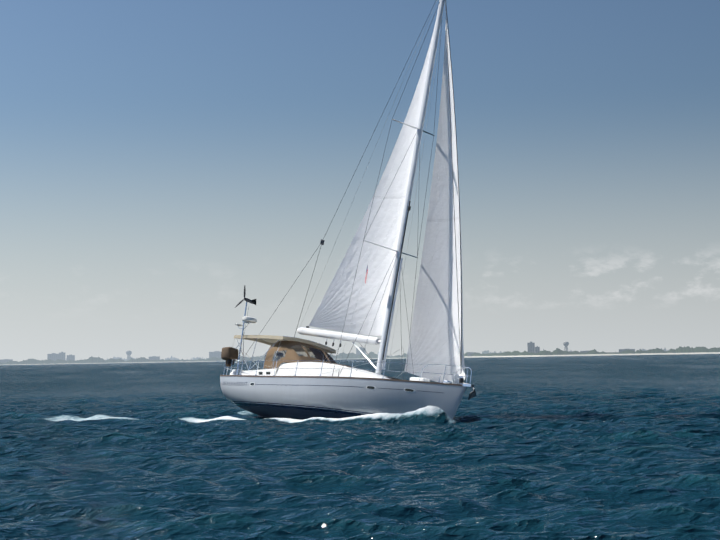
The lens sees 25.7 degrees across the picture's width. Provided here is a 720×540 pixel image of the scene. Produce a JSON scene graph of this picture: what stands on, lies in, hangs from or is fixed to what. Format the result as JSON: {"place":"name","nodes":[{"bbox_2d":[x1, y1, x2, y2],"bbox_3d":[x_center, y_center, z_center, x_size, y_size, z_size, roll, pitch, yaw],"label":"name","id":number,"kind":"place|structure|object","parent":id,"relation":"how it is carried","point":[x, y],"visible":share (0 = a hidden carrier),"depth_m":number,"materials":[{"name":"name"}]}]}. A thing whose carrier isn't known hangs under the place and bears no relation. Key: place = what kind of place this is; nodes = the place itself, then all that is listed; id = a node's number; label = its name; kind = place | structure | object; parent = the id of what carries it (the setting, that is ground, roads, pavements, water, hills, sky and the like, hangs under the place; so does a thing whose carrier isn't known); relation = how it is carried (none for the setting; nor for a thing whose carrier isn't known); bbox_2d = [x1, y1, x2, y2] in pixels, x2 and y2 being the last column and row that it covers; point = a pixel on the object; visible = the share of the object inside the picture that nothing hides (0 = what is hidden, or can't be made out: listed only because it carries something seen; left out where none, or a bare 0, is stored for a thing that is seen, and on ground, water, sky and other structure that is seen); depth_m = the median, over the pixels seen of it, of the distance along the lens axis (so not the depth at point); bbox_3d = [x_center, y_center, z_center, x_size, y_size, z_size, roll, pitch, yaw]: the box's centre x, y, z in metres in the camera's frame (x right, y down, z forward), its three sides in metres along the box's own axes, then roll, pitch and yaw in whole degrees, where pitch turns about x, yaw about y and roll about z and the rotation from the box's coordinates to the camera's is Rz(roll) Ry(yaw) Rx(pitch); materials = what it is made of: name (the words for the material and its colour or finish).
{"place":"outdoors","nodes":[
{"label":"outdoors","id":0,"kind":"place"},
{"bbox_2d":[0,354,719,539],"bbox_3d":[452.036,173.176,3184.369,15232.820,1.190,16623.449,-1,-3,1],"label":"sea","id":1,"kind":"structure","parent":0,"point":[616,447],"depth_m":35.94,"materials":[{"name":"liquid"}]},
{"bbox_2d":[220,0,475,419],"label":"sailboat","id":2,"kind":"object","parent":1,"relation":"on","point":[308,379],"visible":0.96,"depth_m":60.88,"materials":[{"name":"white fabric"}]},
{"bbox_2d":[0,342,719,364],"bbox_3d":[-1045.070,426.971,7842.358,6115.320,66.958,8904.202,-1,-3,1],"label":"distant shore","id":3,"kind":"structure","parent":0,"point":[215,356],"depth_m":7807.73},
{"bbox_2d":[0,0,719,361],"label":"sky","id":4,"kind":"structure","parent":0,"point":[161,160],"materials":[{"name":"blue"}]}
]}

